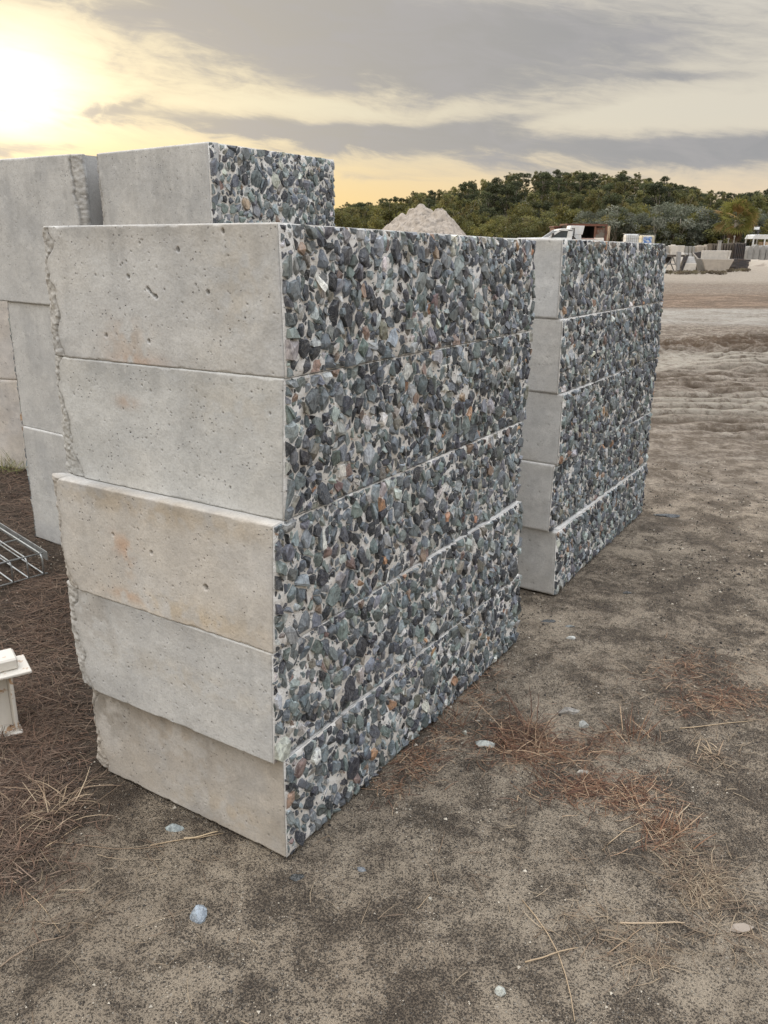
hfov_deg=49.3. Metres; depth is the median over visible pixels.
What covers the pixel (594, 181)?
gum tree
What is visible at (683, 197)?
gum tree
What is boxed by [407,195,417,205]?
gum tree
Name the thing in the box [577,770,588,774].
loose stone
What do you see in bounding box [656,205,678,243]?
silver shrub
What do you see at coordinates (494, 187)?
gum tree
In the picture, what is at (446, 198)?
gum tree
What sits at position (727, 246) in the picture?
pallet stack
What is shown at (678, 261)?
leaning post
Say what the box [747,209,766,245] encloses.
silver shrub
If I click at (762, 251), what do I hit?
precast block
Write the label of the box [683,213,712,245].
silver shrub
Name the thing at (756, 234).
silver shrub
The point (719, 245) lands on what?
concrete post
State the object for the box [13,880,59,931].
straw stalk
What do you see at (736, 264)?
plank stack
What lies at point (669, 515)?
loose stone
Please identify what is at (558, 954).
straw stalk
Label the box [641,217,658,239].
silver shrub
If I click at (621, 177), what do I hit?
gum tree
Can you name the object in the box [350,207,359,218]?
gum tree
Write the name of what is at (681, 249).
precast block
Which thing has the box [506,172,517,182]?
gum tree
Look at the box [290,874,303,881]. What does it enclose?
loose stone
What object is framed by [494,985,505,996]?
loose stone
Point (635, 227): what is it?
silver shrub
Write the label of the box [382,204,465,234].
rubble heap
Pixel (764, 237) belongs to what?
flat roofed truck
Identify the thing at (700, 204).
gum tree
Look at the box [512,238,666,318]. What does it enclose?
retaining block
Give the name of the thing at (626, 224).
silver shrub
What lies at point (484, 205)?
gum tree
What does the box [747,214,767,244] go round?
silver shrub
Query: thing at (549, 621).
loose stone
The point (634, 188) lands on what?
gum tree
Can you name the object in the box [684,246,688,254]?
precast block
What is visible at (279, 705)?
retaining block
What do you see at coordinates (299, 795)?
retaining block
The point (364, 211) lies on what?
gum tree
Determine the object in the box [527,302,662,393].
retaining block
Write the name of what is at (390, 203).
gum tree
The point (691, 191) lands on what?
gum tree
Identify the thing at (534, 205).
gum tree
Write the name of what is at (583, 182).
gum tree
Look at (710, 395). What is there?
ground
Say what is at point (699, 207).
silver shrub
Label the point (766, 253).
precast block
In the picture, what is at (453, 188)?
gum tree
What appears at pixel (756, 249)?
precast block
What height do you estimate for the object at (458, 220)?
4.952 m
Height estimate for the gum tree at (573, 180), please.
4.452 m
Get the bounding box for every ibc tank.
[623,234,639,242]
[638,235,655,242]
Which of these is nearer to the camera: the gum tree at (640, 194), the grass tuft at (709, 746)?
the grass tuft at (709, 746)
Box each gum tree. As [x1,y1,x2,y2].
[341,205,358,217]
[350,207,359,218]
[351,203,366,218]
[359,206,369,220]
[367,204,382,221]
[381,198,396,220]
[401,198,410,204]
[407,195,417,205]
[409,201,425,207]
[411,192,426,207]
[422,193,433,205]
[423,198,434,208]
[427,190,436,204]
[436,191,455,208]
[437,189,444,200]
[445,207,462,222]
[448,195,462,213]
[450,186,458,192]
[457,182,478,208]
[461,197,479,223]
[469,189,478,204]
[470,204,489,215]
[478,207,496,223]
[479,190,497,216]
[481,183,506,218]
[484,216,494,233]
[491,177,501,195]
[495,184,521,216]
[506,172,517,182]
[506,180,527,204]
[507,201,523,213]
[508,175,521,192]
[516,173,526,184]
[523,173,531,186]
[526,192,541,208]
[530,201,543,216]
[531,174,540,190]
[533,172,552,200]
[535,201,554,219]
[538,172,551,201]
[548,191,559,207]
[551,177,567,193]
[552,169,560,183]
[552,192,568,212]
[556,172,570,182]
[558,173,571,192]
[564,208,582,219]
[565,194,588,219]
[566,175,576,187]
[569,172,590,194]
[571,171,579,186]
[576,174,590,191]
[579,186,606,218]
[588,172,600,189]
[591,174,600,185]
[597,173,607,184]
[598,193,623,219]
[599,182,614,207]
[602,176,612,189]
[606,177,632,206]
[607,192,628,210]
[615,173,632,193]
[618,199,634,215]
[621,202,648,217]
[630,180,639,192]
[634,172,642,186]
[634,190,650,209]
[635,183,651,202]
[642,182,674,213]
[659,176,672,184]
[662,186,677,200]
[675,190,698,213]
[676,192,695,207]
[677,184,684,190]
[683,186,703,204]
[686,186,703,197]
[689,202,707,208]
[698,193,709,202]
[704,193,718,209]
[712,200,728,215]
[713,191,726,201]
[719,191,729,201]
[719,193,749,219]
[725,193,734,202]
[746,190,767,205]
[751,193,767,214]
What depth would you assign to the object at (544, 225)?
100.59 m
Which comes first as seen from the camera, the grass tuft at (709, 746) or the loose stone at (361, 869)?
the loose stone at (361, 869)
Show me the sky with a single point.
(404, 97)
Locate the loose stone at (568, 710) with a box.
[558,707,579,714]
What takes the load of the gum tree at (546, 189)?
on the hill
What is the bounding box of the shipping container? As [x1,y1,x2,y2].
[559,223,610,240]
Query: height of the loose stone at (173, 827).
0.021 m
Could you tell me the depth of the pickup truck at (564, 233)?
39.89 m
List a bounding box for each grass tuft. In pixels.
[0,452,25,474]
[0,759,121,841]
[434,698,484,728]
[467,687,581,777]
[598,702,664,746]
[633,805,716,852]
[689,733,735,769]
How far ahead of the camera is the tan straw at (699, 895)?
2.23 m
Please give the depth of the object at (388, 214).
102.64 m
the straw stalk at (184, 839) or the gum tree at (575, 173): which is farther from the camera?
the gum tree at (575, 173)
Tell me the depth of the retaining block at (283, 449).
2.23 m
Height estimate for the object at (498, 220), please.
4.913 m
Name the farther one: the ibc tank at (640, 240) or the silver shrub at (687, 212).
the silver shrub at (687, 212)
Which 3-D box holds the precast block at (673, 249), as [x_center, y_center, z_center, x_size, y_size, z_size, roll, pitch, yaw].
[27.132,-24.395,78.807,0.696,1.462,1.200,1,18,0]
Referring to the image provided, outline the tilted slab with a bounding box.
[692,251,701,269]
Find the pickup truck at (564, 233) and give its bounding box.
[539,228,603,240]
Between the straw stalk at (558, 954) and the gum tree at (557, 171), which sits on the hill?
the gum tree at (557, 171)
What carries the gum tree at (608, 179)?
on the hill
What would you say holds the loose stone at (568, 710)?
on the ground
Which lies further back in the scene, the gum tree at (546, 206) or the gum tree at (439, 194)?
the gum tree at (439, 194)
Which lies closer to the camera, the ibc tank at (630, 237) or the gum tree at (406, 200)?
the ibc tank at (630, 237)
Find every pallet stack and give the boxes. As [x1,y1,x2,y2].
[707,244,717,249]
[721,243,733,257]
[732,243,745,258]
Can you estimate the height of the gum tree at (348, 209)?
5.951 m
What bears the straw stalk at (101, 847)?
on the ground
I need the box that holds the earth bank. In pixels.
[749,259,767,266]
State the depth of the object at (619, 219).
95.14 m
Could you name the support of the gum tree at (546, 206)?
on the hill
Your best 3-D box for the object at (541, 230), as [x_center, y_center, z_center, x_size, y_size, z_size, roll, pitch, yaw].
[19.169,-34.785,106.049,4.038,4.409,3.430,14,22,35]
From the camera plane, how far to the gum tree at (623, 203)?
119.50 m
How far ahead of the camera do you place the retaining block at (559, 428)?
4.07 m
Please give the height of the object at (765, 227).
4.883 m
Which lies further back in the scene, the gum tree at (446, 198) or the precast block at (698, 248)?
the gum tree at (446, 198)
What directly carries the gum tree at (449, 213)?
on the hill
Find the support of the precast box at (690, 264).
on the ground
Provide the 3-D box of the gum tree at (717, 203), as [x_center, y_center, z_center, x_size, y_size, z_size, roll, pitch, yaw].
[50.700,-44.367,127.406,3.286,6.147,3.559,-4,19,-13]
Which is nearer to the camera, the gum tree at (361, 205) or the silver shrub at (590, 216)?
the silver shrub at (590, 216)
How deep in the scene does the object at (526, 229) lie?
97.08 m
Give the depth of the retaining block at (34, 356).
4.41 m
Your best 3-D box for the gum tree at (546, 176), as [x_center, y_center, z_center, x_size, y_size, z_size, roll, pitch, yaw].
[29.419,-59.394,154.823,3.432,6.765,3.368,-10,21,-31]
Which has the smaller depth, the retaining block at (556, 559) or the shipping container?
the retaining block at (556, 559)
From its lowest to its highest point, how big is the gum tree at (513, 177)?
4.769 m
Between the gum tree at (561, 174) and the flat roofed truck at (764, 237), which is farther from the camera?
the gum tree at (561, 174)
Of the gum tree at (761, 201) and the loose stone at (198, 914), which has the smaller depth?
the loose stone at (198, 914)
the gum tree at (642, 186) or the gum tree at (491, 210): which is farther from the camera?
the gum tree at (642, 186)
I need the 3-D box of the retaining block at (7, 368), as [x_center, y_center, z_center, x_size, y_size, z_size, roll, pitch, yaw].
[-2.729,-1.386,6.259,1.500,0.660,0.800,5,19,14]
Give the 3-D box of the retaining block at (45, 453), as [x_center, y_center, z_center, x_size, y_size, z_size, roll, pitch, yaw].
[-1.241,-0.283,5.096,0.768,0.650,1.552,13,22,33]
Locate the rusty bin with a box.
[549,226,560,231]
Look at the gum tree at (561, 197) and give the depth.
138.47 m
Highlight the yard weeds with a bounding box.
[665,268,750,274]
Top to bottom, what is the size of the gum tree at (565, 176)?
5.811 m
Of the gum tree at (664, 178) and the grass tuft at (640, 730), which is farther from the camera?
the gum tree at (664, 178)
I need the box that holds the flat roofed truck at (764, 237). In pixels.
[745,235,767,245]
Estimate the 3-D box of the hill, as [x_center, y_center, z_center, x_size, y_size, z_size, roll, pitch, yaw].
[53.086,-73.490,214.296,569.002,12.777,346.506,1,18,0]
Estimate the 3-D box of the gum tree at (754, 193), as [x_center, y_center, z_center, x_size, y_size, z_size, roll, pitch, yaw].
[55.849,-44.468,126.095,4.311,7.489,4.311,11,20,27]
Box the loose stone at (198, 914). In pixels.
[190,904,206,923]
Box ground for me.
[0,261,767,1023]
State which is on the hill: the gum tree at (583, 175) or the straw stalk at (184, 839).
the gum tree at (583, 175)
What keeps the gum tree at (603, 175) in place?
on the hill
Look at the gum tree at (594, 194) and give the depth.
124.11 m
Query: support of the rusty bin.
on the ground
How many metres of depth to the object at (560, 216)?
102.38 m
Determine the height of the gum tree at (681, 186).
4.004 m
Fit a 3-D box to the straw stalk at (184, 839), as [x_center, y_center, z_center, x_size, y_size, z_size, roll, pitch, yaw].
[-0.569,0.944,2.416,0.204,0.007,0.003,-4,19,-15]
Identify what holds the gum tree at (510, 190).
on the hill
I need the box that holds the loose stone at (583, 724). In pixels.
[579,720,588,727]
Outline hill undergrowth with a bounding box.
[369,183,759,249]
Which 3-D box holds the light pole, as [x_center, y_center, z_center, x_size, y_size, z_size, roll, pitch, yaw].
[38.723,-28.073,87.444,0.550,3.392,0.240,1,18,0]
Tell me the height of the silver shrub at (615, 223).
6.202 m
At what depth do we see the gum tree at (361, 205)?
152.53 m
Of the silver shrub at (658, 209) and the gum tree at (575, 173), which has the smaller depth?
the silver shrub at (658, 209)
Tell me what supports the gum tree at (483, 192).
on the hill
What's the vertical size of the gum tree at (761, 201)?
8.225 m
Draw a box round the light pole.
[754,226,759,244]
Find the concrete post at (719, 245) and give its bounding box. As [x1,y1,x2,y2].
[717,241,721,249]
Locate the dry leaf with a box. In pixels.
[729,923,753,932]
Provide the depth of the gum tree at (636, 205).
113.89 m
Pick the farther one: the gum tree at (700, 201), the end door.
the gum tree at (700, 201)
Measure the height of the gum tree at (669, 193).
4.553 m
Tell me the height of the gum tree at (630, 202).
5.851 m
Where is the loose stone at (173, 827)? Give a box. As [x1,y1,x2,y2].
[165,823,183,831]
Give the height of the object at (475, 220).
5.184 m
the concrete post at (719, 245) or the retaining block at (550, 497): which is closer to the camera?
the retaining block at (550, 497)
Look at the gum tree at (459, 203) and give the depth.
150.58 m
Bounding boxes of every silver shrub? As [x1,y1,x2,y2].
[572,210,594,223]
[583,211,598,223]
[595,209,606,223]
[602,223,617,240]
[603,205,633,240]
[611,212,635,241]
[627,212,653,239]
[639,205,666,232]
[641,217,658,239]
[646,202,672,245]
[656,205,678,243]
[661,203,688,245]
[663,200,678,218]
[671,204,699,252]
[674,206,697,220]
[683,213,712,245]
[695,206,713,227]
[695,208,720,243]
[704,214,729,244]
[706,206,734,243]
[733,214,765,245]
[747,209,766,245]
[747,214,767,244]
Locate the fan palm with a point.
(748, 211)
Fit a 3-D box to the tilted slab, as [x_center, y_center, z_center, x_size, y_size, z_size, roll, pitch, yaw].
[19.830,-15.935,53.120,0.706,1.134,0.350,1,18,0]
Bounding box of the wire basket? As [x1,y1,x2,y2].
[0,523,47,586]
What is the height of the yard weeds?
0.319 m
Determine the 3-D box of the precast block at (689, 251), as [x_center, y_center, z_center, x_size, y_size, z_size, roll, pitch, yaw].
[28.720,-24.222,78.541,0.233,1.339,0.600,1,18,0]
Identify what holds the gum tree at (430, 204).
on the hill
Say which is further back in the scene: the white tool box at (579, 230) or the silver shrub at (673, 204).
the silver shrub at (673, 204)
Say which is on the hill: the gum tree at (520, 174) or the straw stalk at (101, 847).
the gum tree at (520, 174)
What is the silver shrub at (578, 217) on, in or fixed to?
on the hill
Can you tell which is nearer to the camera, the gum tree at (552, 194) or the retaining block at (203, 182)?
the retaining block at (203, 182)
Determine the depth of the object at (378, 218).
107.59 m
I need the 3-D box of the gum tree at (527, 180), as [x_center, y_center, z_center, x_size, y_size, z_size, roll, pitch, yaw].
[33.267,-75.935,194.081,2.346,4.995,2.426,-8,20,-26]
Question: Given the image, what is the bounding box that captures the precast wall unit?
[699,250,730,270]
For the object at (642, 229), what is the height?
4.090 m
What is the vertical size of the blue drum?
2.017 m
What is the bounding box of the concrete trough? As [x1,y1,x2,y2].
[694,258,733,271]
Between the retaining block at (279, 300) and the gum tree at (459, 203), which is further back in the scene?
the gum tree at (459, 203)
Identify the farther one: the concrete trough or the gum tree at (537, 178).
the gum tree at (537, 178)
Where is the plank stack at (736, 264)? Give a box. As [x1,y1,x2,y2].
[730,258,750,269]
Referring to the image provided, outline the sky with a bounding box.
[0,0,767,211]
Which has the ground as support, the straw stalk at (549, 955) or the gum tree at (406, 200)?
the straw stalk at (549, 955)
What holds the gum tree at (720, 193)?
on the hill
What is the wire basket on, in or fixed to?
on the ground
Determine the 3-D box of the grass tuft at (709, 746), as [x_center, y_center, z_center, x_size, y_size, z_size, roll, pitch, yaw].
[1.107,0.806,2.839,0.118,0.043,0.183,1,18,0]
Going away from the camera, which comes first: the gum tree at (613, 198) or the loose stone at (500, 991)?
the loose stone at (500, 991)
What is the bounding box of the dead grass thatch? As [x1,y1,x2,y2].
[0,466,130,942]
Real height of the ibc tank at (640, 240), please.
1.064 m
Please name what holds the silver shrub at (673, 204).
on the hill
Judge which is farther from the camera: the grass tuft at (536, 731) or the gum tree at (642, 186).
the gum tree at (642, 186)
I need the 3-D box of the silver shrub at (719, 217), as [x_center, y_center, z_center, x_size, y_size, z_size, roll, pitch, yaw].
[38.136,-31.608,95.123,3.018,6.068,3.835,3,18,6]
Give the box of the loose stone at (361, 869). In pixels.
[357,867,365,871]
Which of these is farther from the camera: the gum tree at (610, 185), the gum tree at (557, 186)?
the gum tree at (557, 186)
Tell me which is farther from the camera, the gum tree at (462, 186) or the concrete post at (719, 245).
the gum tree at (462, 186)
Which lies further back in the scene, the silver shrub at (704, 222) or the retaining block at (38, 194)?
the silver shrub at (704, 222)
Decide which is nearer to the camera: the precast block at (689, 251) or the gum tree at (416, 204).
the precast block at (689, 251)
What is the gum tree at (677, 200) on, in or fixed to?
on the hill
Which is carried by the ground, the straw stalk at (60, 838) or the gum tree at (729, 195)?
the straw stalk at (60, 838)
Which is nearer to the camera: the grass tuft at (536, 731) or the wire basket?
the grass tuft at (536, 731)
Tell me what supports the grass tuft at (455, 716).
on the ground
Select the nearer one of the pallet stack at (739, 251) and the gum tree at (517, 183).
the pallet stack at (739, 251)
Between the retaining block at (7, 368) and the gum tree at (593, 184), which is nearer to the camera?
the retaining block at (7, 368)
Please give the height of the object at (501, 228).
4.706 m
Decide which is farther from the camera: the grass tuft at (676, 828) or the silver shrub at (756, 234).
the silver shrub at (756, 234)
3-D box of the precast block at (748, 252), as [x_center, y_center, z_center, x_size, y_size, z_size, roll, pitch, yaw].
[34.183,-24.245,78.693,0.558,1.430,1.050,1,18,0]
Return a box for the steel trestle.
[665,254,683,270]
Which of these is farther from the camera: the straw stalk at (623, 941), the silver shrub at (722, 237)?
the silver shrub at (722, 237)
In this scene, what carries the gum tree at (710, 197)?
on the hill
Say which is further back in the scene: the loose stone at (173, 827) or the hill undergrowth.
the hill undergrowth
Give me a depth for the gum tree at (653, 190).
123.98 m
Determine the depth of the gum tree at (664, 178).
188.65 m
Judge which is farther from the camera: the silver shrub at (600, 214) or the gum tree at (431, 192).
the gum tree at (431, 192)
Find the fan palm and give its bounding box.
[711,197,762,242]
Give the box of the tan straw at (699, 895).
[35,605,767,1023]
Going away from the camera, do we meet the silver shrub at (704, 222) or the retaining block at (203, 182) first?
the retaining block at (203, 182)
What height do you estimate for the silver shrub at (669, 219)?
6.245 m
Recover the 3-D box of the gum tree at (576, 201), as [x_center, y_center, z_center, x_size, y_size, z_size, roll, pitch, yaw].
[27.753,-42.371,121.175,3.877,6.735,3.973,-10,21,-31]
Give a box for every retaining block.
[0,154,102,304]
[0,301,16,379]
[0,379,26,468]
[7,301,62,433]
[22,426,69,544]
[42,222,535,377]
[52,421,523,653]
[55,331,532,520]
[67,501,523,763]
[92,574,521,857]
[97,142,334,226]
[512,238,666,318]
[516,412,651,531]
[518,463,647,594]
[520,358,657,464]
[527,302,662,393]
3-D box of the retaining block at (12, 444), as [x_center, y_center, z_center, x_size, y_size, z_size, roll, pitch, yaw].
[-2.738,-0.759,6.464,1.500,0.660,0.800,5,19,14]
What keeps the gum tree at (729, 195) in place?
on the hill
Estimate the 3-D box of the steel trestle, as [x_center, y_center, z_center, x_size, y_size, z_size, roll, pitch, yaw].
[17.530,-15.242,51.226,1.350,0.965,1.200,1,18,0]
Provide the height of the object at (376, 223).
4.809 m
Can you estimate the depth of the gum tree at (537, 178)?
172.13 m
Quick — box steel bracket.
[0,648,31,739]
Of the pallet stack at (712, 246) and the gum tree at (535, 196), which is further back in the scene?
the gum tree at (535, 196)
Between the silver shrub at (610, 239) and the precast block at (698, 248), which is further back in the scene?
the silver shrub at (610, 239)
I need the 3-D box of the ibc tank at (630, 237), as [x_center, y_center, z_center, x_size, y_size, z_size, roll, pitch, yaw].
[16.919,-18.534,57.471,0.928,1.093,0.933,1,18,0]
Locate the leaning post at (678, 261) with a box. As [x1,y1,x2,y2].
[676,251,688,270]
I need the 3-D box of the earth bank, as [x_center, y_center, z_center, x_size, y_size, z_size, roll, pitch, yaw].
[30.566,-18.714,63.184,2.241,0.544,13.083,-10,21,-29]
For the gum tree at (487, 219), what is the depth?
112.88 m
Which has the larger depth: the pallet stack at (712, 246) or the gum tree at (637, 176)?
the gum tree at (637, 176)
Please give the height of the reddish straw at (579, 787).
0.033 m
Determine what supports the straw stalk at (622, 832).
on the ground
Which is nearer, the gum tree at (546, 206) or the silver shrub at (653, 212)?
the silver shrub at (653, 212)
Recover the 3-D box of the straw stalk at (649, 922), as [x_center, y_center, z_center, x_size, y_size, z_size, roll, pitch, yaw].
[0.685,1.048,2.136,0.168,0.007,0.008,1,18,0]
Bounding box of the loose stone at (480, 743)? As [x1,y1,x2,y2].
[476,740,494,747]
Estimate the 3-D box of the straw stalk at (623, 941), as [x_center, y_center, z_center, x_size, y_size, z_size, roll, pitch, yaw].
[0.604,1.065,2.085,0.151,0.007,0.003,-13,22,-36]
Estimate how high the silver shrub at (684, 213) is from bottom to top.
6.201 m
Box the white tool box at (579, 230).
[566,226,584,238]
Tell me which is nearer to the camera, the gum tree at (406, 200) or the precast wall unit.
the precast wall unit
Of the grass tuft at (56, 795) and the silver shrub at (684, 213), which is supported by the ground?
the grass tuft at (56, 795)
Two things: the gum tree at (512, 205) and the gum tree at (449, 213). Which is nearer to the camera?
the gum tree at (449, 213)
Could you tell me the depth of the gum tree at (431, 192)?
176.90 m
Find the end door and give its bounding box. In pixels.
[607,226,610,240]
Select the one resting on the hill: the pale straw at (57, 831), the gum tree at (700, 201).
the gum tree at (700, 201)
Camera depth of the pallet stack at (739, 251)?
75.84 m
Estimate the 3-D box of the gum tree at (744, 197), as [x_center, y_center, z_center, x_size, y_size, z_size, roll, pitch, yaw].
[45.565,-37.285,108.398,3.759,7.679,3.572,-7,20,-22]
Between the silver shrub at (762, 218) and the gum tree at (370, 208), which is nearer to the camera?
the silver shrub at (762, 218)
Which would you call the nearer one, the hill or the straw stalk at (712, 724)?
the straw stalk at (712, 724)
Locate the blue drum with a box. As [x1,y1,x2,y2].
[643,236,651,242]
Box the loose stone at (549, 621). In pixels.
[542,619,555,622]
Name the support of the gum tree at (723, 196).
on the hill
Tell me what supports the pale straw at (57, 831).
on the ground
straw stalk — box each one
[0,935,64,966]
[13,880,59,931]
[35,840,158,848]
[44,826,78,847]
[150,833,222,845]
[184,831,217,838]
[522,900,574,1021]
[525,947,577,962]
[602,816,650,849]
[607,926,644,953]
[620,921,684,923]
[680,721,747,728]
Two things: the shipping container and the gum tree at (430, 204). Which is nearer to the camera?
the shipping container
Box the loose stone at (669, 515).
[653,514,679,517]
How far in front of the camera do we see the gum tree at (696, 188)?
153.99 m
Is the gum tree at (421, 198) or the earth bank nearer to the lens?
the earth bank
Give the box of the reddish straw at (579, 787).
[361,635,767,873]
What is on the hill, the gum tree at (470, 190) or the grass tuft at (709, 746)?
the gum tree at (470, 190)
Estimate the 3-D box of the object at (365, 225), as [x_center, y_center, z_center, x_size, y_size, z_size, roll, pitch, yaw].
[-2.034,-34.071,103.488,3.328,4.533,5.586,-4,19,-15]
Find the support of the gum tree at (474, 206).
on the hill
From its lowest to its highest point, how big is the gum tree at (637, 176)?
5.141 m
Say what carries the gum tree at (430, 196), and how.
on the hill
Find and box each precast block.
[668,245,677,260]
[678,245,684,260]
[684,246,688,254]
[688,246,691,256]
[695,245,703,251]
[744,246,752,258]
[751,244,759,259]
[758,245,765,259]
[764,245,767,259]
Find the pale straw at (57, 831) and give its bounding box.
[0,472,191,1023]
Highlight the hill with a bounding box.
[479,194,635,217]
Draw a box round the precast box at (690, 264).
[680,257,696,270]
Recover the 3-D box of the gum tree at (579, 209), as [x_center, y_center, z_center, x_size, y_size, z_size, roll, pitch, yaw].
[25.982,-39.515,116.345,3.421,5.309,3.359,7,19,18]
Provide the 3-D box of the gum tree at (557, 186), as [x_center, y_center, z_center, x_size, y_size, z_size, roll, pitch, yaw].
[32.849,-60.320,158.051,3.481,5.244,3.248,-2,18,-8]
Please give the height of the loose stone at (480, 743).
0.031 m

